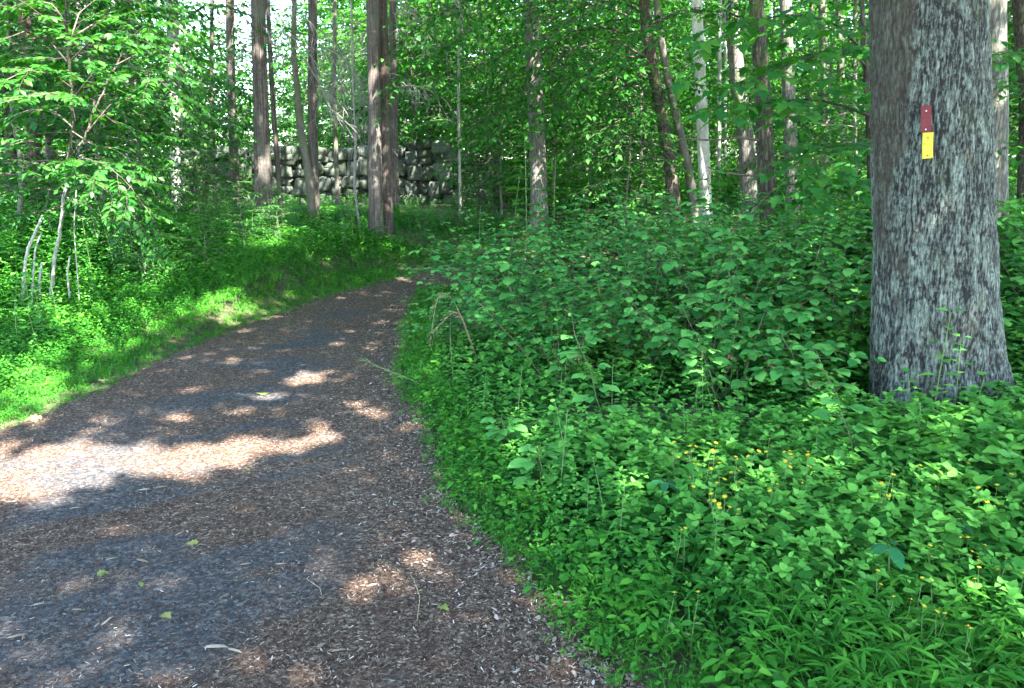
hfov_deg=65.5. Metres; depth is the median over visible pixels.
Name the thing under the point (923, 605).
yellow flower plant
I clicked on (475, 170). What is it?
leafy shrub
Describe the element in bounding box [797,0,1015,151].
understory tree
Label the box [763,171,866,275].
bramble shrub
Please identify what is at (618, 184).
leafy shrub
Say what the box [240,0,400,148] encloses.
understory tree
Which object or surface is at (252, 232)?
tall herb
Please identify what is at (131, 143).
forest tree
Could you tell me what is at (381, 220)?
tall herb
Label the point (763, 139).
forest tree
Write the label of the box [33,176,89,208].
leafy shrub
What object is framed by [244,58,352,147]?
understory tree
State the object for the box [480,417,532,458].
bramble cane
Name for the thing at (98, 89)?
understory tree
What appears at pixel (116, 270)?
tall herb
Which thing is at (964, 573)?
yellow flower plant
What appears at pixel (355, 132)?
tree
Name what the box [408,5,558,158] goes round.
understory tree
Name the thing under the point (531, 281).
bramble shrub
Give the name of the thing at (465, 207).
leafy shrub
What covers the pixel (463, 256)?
bramble shrub
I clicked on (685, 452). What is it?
yellow flower plant
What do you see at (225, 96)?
understory tree
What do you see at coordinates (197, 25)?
sky
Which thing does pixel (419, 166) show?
stone wall
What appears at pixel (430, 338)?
dry stalk
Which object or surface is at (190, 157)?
leafy shrub
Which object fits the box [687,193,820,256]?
bramble shrub
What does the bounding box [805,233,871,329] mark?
bramble shrub
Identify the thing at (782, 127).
leafy shrub
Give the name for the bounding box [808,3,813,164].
forest tree
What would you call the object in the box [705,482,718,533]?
yellow flower plant
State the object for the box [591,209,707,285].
bramble shrub
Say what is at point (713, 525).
tall herb
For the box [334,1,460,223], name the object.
cedar tree
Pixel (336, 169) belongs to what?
forest tree
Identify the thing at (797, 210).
bramble shrub
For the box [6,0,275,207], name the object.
understory tree
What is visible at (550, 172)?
leafy shrub
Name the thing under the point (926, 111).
trail blaze
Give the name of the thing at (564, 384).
tall herb
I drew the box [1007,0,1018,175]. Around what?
understory tree
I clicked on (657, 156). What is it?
leafy shrub
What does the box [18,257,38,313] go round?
tall herb
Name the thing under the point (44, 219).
tall herb
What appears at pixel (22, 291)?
tall herb
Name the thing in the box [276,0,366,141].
understory tree
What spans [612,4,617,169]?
forest tree
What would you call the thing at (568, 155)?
leafy shrub
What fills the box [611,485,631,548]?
tall herb
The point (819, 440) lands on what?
tall herb
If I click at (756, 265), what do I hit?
bramble shrub
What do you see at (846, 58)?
understory tree
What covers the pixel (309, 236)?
verge ground cover
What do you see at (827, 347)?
bramble shrub
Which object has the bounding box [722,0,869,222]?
understory tree
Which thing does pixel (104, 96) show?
forest tree
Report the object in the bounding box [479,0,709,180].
understory tree
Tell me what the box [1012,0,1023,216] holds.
forest tree
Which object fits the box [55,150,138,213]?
leafy shrub
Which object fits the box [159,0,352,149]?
understory tree
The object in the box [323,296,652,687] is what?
dry leaf litter
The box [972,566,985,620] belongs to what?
yellow flower plant
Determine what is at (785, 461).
yellow flower plant
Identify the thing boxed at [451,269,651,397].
bramble shrub
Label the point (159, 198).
leafy shrub
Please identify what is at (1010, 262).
bramble shrub
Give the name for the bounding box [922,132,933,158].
trail blaze
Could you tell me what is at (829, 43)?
understory tree
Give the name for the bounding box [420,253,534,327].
bramble shrub
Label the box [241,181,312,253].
leafy shrub
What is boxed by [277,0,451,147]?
understory tree
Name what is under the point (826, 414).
bramble cane
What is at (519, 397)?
tall herb
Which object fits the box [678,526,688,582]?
yellow flower plant
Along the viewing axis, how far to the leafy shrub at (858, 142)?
19.12 m
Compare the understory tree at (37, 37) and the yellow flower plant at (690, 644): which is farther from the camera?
the understory tree at (37, 37)
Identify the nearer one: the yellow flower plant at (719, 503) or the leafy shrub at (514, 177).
the yellow flower plant at (719, 503)
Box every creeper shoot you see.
[649,479,679,518]
[867,541,911,593]
[936,515,972,556]
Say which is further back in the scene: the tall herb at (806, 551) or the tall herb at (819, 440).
the tall herb at (819, 440)
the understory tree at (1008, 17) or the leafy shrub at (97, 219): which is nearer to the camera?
the leafy shrub at (97, 219)
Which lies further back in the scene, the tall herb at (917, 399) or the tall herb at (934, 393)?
the tall herb at (934, 393)
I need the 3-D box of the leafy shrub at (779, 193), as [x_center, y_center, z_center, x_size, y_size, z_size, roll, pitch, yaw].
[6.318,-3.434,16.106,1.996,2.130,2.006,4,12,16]
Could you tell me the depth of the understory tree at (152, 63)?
43.03 m
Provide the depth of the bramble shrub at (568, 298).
6.48 m
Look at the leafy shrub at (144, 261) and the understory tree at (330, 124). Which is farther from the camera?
the understory tree at (330, 124)
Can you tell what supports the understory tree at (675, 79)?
on the ground at (270, 303)
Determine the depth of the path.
3.51 m
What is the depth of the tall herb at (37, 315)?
7.06 m
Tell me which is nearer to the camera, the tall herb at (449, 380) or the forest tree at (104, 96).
the tall herb at (449, 380)
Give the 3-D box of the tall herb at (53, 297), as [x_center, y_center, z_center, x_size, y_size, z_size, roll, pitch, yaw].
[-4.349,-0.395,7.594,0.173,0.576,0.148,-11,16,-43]
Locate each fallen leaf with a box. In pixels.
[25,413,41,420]
[97,569,109,576]
[160,611,170,618]
[186,539,197,545]
[437,603,448,610]
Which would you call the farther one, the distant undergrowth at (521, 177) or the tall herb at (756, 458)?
the distant undergrowth at (521, 177)
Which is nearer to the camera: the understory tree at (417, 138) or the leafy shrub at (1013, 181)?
the leafy shrub at (1013, 181)
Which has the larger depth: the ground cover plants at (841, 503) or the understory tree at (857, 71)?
the understory tree at (857, 71)
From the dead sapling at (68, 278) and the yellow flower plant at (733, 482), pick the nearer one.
the yellow flower plant at (733, 482)
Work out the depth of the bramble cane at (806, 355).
5.10 m
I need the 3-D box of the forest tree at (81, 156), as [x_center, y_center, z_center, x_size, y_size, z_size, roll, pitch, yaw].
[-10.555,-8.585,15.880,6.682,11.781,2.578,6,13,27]
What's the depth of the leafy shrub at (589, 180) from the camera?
14.77 m
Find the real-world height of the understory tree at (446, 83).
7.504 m
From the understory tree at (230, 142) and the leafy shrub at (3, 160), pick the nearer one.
the understory tree at (230, 142)
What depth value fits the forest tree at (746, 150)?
14.44 m
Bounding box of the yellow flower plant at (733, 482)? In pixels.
[725,458,741,521]
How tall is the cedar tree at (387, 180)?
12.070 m
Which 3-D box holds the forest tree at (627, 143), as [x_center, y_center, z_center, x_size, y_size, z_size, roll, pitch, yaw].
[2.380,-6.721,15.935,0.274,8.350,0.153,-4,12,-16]
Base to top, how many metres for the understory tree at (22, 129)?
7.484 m
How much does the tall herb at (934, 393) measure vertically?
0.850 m
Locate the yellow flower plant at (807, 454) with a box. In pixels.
[795,451,811,505]
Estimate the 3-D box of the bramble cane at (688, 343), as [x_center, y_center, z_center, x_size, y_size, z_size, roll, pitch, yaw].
[1.206,0.122,5.101,0.408,0.790,0.245,0,12,0]
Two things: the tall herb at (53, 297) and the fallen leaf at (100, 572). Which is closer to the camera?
the fallen leaf at (100, 572)
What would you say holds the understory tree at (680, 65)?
on the ground at (270, 303)
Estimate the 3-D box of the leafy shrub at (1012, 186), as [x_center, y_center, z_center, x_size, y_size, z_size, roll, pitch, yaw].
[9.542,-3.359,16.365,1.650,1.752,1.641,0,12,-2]
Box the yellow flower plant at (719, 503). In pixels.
[716,494,730,560]
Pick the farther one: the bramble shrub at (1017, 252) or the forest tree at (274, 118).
the forest tree at (274, 118)
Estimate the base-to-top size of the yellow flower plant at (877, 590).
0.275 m
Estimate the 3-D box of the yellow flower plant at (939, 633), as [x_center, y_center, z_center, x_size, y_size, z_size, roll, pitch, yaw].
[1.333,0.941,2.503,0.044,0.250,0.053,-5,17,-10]
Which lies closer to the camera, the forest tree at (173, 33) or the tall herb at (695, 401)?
the tall herb at (695, 401)
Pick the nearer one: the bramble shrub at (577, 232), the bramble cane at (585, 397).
the bramble cane at (585, 397)
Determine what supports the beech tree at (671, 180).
on the ground at (270, 303)
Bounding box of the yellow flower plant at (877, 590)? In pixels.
[874,569,883,624]
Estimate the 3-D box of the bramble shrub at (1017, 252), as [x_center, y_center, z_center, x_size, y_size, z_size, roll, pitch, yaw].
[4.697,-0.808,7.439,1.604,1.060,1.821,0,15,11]
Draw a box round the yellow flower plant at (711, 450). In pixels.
[710,441,717,472]
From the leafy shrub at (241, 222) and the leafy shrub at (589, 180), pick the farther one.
the leafy shrub at (589, 180)
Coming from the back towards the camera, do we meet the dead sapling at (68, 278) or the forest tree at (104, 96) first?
the forest tree at (104, 96)
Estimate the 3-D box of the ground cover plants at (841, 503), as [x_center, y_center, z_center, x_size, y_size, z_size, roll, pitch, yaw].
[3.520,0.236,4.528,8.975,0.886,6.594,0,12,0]
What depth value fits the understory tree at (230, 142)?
15.02 m
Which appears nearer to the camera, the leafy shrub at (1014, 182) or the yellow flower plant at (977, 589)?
the yellow flower plant at (977, 589)
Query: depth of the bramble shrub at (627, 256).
7.32 m
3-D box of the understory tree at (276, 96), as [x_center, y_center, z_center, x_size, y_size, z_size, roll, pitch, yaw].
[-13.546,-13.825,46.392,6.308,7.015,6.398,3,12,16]
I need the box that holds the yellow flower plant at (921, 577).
[908,576,923,621]
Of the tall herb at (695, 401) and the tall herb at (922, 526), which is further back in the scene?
the tall herb at (695, 401)
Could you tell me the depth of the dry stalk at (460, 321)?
6.62 m
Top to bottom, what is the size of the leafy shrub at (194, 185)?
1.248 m
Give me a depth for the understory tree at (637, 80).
33.05 m
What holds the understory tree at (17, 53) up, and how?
on the ground at (270, 303)
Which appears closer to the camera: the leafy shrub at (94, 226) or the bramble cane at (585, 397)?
the bramble cane at (585, 397)
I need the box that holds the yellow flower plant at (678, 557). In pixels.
[673,529,684,580]
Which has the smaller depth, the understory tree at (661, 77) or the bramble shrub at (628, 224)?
the bramble shrub at (628, 224)
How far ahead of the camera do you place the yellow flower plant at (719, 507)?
3.12 m
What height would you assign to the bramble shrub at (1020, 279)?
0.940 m
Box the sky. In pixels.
[59,0,1015,158]
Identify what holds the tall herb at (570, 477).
on the ground at (270, 303)
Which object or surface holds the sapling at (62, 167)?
on the ground at (270, 303)
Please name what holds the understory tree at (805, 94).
on the ground at (270, 303)
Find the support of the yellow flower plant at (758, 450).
on the ground at (270, 303)
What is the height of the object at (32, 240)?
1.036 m
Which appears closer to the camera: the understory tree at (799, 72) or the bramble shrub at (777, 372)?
the bramble shrub at (777, 372)
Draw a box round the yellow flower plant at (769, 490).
[761,475,778,543]
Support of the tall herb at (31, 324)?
on the ground at (270, 303)
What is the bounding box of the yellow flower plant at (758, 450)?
[746,449,760,491]
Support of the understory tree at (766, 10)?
on the ground at (270, 303)
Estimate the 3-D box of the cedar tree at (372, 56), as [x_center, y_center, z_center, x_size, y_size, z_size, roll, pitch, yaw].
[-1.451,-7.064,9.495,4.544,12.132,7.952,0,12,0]
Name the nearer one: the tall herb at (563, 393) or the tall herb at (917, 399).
the tall herb at (917, 399)
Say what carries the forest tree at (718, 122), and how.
on the ground at (270, 303)
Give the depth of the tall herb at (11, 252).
8.58 m
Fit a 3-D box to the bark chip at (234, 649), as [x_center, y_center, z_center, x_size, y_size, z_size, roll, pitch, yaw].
[-0.922,1.016,2.648,0.070,0.010,0.011,6,13,26]
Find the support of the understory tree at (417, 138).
on the ground at (270, 303)
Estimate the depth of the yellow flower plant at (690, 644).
2.61 m
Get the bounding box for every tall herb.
[5,300,25,338]
[6,251,17,277]
[7,278,27,335]
[15,275,28,309]
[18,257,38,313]
[19,247,57,336]
[20,303,43,350]
[21,268,51,335]
[33,188,54,250]
[44,273,65,318]
[78,218,105,290]
[85,192,122,273]
[107,189,135,269]
[147,254,162,287]
[245,211,259,253]
[340,202,350,247]
[376,198,386,241]
[443,326,460,381]
[444,313,456,367]
[463,205,491,286]
[477,367,492,416]
[496,166,531,275]
[502,130,552,288]
[506,364,526,425]
[536,155,570,256]
[547,405,576,491]
[549,399,579,486]
[552,368,568,413]
[552,385,569,419]
[555,359,573,408]
[579,336,590,384]
[580,474,597,529]
[585,454,612,535]
[603,356,622,421]
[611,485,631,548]
[642,366,665,420]
[654,473,667,504]
[669,431,682,467]
[675,398,692,463]
[686,379,703,428]
[689,377,702,430]
[692,348,713,418]
[700,369,717,414]
[700,512,725,580]
[707,511,728,543]
[732,385,742,418]
[736,362,754,402]
[740,448,763,489]
[763,378,777,406]
[799,540,813,577]
[809,424,823,473]
[877,462,900,511]
[899,367,916,412]
[904,448,919,486]
[910,398,931,439]
[911,307,966,423]
[915,403,928,436]
[920,517,938,543]
[940,333,972,415]
[964,371,992,418]
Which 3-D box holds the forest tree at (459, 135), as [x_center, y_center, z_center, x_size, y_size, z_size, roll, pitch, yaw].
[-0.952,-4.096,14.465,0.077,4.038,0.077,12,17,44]
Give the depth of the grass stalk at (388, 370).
5.77 m
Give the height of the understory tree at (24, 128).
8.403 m
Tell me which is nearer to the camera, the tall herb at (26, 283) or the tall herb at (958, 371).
the tall herb at (958, 371)
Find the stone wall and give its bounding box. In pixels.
[167,138,498,204]
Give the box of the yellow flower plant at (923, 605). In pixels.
[910,604,928,658]
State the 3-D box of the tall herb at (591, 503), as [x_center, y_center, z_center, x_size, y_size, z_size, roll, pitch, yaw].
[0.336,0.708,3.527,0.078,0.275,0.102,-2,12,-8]
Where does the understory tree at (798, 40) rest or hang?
on the ground at (270, 303)
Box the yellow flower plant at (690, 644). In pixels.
[683,590,702,656]
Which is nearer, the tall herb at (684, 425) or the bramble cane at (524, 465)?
the bramble cane at (524, 465)
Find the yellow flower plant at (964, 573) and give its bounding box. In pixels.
[963,536,973,575]
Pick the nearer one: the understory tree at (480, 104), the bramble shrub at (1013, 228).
the bramble shrub at (1013, 228)
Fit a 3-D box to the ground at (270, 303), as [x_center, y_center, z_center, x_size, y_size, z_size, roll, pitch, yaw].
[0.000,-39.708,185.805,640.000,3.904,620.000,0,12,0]
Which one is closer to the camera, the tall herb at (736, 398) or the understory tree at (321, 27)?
the tall herb at (736, 398)
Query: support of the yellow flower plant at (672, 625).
on the ground at (270, 303)
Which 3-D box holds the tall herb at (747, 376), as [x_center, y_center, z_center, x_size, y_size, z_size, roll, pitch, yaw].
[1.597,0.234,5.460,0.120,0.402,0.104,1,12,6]
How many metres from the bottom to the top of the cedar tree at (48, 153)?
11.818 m
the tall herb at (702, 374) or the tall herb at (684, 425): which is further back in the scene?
the tall herb at (702, 374)
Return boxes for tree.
[0,0,165,159]
[0,0,169,228]
[0,0,195,135]
[0,0,210,207]
[0,0,238,225]
[0,1,119,135]
[0,1,185,159]
[0,2,82,206]
[0,13,68,154]
[1,4,59,152]
[2,0,17,204]
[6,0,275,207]
[16,0,224,162]
[17,0,251,198]
[41,0,57,198]
[70,3,91,198]
[91,0,306,207]
[95,0,219,149]
[96,0,246,160]
[100,0,110,198]
[123,0,140,203]
[123,38,273,205]
[136,0,291,151]
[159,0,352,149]
[166,27,277,150]
[190,52,280,142]
[209,0,214,148]
[213,0,332,206]
[227,0,396,223]
[236,46,319,143]
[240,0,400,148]
[244,0,423,147]
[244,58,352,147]
[246,0,335,224]
[265,0,284,220]
[272,0,362,223]
[275,11,419,148]
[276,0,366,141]
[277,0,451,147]
[284,0,448,147]
[322,0,493,156]
[324,0,404,243]
[324,0,524,162]
[332,0,339,209]
[332,0,514,139]
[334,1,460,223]
[337,0,634,169]
[350,0,360,230]
[352,0,808,249]
[357,0,566,152]
[364,0,597,205]
[379,0,510,240]
[398,6,490,150]
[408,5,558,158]
[418,1,544,161]
[421,0,871,279]
[425,31,570,218]
[457,1,461,224]
[472,0,644,216]
[473,0,646,166]
[474,3,561,155]
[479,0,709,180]
[503,0,713,162]
[523,0,551,235]
[543,0,768,159]
[544,1,714,163]
[545,2,742,158]
[553,1,721,162]
[557,0,730,184]
[561,63,696,234]
[567,4,572,182]
[608,0,805,167]
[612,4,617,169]
[625,8,629,193]
[653,0,699,235]
[655,0,858,158]
[657,0,845,160]
[668,0,864,134]
[669,0,872,283]
[673,30,804,207]
[676,0,806,157]
[691,0,712,232]
[717,0,721,207]
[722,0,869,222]
[723,0,757,242]
[723,19,726,190]
[727,0,865,154]
[727,21,836,153]
[748,0,867,156]
[775,37,869,250]
[776,9,868,154]
[778,5,1010,161]
[779,0,799,245]
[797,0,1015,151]
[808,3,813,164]
[818,0,829,199]
[836,0,844,198]
[852,0,857,164]
[857,1,1018,139]
[868,0,1019,421]
[990,0,1023,263]
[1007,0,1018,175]
[1007,1,1018,152]
[1007,6,1023,145]
[1007,14,1017,158]
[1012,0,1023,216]
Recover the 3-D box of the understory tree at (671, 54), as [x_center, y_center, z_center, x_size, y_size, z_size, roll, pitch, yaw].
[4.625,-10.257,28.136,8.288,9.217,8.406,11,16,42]
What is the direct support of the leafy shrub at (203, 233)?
on the ground at (270, 303)
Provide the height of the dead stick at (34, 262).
0.870 m
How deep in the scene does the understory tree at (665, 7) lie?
28.38 m
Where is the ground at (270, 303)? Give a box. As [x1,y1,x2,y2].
[0,175,1023,687]
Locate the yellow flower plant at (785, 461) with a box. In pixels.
[783,452,792,489]
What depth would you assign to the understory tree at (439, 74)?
38.44 m
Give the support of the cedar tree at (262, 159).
on the ground at (270, 303)
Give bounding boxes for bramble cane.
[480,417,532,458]
[507,442,571,500]
[552,308,625,437]
[613,246,648,364]
[672,304,730,410]
[766,327,824,395]
[792,345,876,484]
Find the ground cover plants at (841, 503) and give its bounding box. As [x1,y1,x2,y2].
[403,261,1023,687]
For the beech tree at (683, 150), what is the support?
on the ground at (270, 303)
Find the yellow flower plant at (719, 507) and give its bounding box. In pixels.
[707,492,721,536]
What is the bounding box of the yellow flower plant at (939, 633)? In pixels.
[926,612,946,654]
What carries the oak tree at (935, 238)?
on the ground at (270, 303)
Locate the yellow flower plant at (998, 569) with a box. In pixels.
[995,558,1010,604]
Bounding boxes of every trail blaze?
[921,105,931,132]
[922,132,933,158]
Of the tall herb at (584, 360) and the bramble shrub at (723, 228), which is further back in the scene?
the bramble shrub at (723, 228)
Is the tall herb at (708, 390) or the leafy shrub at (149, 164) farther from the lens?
the leafy shrub at (149, 164)
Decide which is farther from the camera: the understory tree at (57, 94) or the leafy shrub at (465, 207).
the understory tree at (57, 94)
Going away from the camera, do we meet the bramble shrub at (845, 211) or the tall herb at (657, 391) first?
the tall herb at (657, 391)
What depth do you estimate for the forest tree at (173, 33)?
13.20 m
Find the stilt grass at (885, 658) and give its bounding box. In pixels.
[428,426,1023,687]
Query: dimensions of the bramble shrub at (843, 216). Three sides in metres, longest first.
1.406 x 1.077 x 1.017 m
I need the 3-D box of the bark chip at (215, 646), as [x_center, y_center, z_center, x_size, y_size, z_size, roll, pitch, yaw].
[-0.992,1.010,2.667,0.100,0.014,0.016,1,12,4]
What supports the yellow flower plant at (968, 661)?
on the ground at (270, 303)
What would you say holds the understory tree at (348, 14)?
on the ground at (270, 303)
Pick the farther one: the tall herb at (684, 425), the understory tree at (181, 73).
the understory tree at (181, 73)
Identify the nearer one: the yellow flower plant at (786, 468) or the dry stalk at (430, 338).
the yellow flower plant at (786, 468)
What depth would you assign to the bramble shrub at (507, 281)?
6.32 m
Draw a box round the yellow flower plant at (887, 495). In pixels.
[875,481,889,514]
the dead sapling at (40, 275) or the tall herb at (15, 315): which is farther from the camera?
the dead sapling at (40, 275)
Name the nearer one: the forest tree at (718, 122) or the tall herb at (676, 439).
the tall herb at (676, 439)
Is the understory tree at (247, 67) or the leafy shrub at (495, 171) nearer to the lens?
the leafy shrub at (495, 171)
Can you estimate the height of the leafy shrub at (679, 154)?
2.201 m
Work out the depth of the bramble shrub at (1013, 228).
8.07 m
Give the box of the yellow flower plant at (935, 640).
[926,609,943,675]
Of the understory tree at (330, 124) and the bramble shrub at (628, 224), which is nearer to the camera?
the bramble shrub at (628, 224)
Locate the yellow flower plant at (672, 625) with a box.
[663,591,676,654]
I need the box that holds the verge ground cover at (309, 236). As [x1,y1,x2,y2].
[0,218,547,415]
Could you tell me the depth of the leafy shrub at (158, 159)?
15.29 m
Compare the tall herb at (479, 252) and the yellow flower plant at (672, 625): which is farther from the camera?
the tall herb at (479, 252)
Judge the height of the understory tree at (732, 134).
4.000 m
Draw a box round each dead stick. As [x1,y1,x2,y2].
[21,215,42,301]
[31,232,41,310]
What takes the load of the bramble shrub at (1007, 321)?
on the ground at (270, 303)
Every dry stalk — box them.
[427,293,473,351]
[431,311,477,359]
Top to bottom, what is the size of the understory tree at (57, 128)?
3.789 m
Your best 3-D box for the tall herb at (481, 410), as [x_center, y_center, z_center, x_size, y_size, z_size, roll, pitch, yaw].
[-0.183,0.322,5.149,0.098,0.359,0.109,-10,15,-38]
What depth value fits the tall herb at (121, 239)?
9.21 m
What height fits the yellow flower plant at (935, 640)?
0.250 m
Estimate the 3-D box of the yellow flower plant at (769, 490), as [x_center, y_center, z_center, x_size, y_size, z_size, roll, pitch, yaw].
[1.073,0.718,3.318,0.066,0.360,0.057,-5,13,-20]
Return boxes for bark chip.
[7,633,25,637]
[202,644,229,647]
[228,648,240,652]
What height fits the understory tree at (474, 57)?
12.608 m
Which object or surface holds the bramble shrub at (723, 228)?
on the ground at (270, 303)
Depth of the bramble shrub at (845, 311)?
6.12 m
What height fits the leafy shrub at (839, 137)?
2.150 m
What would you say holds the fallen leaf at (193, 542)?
on the path
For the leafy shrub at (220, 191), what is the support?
on the ground at (270, 303)
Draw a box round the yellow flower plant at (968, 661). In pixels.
[961,624,971,669]
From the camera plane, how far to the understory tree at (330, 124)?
22.78 m
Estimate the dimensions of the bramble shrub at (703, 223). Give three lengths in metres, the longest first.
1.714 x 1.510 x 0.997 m
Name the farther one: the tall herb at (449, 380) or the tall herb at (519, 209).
the tall herb at (519, 209)
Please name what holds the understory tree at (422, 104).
on the ground at (270, 303)
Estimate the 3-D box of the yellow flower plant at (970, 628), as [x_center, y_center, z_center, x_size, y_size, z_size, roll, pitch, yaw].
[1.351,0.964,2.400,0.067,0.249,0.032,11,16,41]
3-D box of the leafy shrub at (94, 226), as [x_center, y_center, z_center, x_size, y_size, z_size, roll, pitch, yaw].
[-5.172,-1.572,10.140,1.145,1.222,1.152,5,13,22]
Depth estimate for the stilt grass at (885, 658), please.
2.54 m
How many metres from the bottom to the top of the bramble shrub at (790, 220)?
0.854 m
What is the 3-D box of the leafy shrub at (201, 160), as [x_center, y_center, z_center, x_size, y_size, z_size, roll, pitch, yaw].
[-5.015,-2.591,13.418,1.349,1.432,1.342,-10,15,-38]
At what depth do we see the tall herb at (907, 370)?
4.68 m
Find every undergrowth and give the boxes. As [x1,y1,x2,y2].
[0,154,1017,191]
[0,157,1023,362]
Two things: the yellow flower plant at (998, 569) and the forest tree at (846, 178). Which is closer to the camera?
the yellow flower plant at (998, 569)
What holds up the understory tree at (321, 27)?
on the ground at (270, 303)
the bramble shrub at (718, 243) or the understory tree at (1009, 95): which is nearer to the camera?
the bramble shrub at (718, 243)
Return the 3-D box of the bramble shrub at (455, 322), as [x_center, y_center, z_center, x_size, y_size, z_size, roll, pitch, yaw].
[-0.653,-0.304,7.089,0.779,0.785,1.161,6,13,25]
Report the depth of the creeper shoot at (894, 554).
2.82 m
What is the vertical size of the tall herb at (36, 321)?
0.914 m
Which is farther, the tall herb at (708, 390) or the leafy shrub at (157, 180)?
the leafy shrub at (157, 180)
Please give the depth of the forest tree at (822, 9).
18.87 m
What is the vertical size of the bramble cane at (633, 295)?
0.956 m
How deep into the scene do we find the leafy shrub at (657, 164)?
15.65 m
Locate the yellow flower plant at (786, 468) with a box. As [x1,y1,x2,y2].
[773,450,792,503]
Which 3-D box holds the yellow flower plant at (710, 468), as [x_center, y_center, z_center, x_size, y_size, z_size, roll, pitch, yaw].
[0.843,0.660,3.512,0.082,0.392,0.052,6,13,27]
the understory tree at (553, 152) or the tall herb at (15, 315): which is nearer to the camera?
the tall herb at (15, 315)
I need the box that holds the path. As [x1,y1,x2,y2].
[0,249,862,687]
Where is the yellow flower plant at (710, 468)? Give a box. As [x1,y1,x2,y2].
[700,451,713,491]
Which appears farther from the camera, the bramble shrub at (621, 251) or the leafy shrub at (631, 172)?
the leafy shrub at (631, 172)
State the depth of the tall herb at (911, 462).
3.61 m
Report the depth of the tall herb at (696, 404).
4.74 m
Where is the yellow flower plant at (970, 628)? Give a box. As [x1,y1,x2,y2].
[959,627,972,672]
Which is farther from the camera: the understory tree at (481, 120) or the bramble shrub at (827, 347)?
the understory tree at (481, 120)
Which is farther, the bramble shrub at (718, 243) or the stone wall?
the stone wall
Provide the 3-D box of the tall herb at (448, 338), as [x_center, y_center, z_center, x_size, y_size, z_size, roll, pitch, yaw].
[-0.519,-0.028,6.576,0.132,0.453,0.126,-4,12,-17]
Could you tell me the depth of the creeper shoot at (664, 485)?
3.44 m
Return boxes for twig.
[412,577,419,620]
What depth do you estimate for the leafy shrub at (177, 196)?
11.31 m
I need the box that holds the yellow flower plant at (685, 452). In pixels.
[684,445,697,485]
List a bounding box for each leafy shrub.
[0,136,47,204]
[0,145,25,202]
[0,199,43,250]
[29,173,83,209]
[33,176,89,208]
[50,164,179,280]
[54,173,154,252]
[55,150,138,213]
[58,151,149,219]
[97,205,183,287]
[112,139,165,199]
[117,141,186,202]
[137,180,179,212]
[142,164,170,203]
[148,167,212,229]
[160,160,231,220]
[161,134,225,199]
[163,200,244,280]
[172,146,254,213]
[184,181,243,225]
[204,180,276,255]
[210,144,253,197]
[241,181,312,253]
[401,212,438,247]
[434,123,523,208]
[438,182,482,232]
[461,129,528,208]
[461,132,510,174]
[493,141,566,208]
[502,156,529,195]
[515,136,581,206]
[547,128,591,189]
[548,131,633,232]
[560,126,624,186]
[565,126,650,213]
[590,107,697,212]
[592,160,642,210]
[606,151,650,204]
[611,134,652,179]
[623,115,696,199]
[655,118,714,187]
[728,115,808,194]
[776,121,864,216]
[811,119,861,193]
[830,118,866,179]
[1009,157,1016,195]
[1009,159,1016,209]
[1009,164,1016,198]
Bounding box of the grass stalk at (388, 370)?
[356,356,435,388]
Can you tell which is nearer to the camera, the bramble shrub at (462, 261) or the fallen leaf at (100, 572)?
the fallen leaf at (100, 572)
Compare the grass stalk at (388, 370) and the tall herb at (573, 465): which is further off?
the grass stalk at (388, 370)
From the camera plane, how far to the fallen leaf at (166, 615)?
2.85 m
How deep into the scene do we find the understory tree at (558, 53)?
27.03 m
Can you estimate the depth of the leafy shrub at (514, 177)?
20.36 m
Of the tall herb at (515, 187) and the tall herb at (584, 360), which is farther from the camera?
the tall herb at (515, 187)
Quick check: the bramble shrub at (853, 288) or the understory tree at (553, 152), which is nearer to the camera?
the bramble shrub at (853, 288)
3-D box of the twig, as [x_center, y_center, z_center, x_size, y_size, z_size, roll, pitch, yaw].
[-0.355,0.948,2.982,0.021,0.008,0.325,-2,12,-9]
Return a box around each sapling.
[0,0,237,298]
[38,263,42,299]
[67,256,70,301]
[74,190,79,301]
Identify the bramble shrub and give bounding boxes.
[394,264,487,347]
[396,209,568,296]
[408,231,614,363]
[419,226,539,293]
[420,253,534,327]
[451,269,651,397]
[459,240,615,318]
[478,197,632,285]
[480,215,646,301]
[488,217,655,351]
[520,194,602,276]
[533,248,743,384]
[561,210,725,313]
[564,188,706,274]
[585,176,692,272]
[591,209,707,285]
[600,167,843,332]
[614,250,823,411]
[629,194,885,376]
[635,204,750,270]
[656,187,758,250]
[656,187,804,310]
[667,219,757,283]
[678,205,872,310]
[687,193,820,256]
[708,220,861,281]
[716,223,872,368]
[730,203,848,266]
[734,187,864,240]
[754,199,871,276]
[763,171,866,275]
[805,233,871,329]
[813,231,1023,291]
[819,197,863,251]
[825,191,872,272]
[834,187,865,237]
[996,195,1023,302]
[998,201,1023,271]
[998,215,1023,273]
[999,199,1023,297]
[1001,283,1023,342]
[1004,326,1023,365]
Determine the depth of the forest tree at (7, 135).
15.43 m
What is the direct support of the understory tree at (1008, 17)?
on the ground at (270, 303)
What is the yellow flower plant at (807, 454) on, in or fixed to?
on the ground at (270, 303)
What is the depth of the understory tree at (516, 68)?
47.82 m
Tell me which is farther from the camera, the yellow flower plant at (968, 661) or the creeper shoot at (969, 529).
the creeper shoot at (969, 529)
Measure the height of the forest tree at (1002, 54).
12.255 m
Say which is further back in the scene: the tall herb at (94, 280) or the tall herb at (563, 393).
the tall herb at (94, 280)

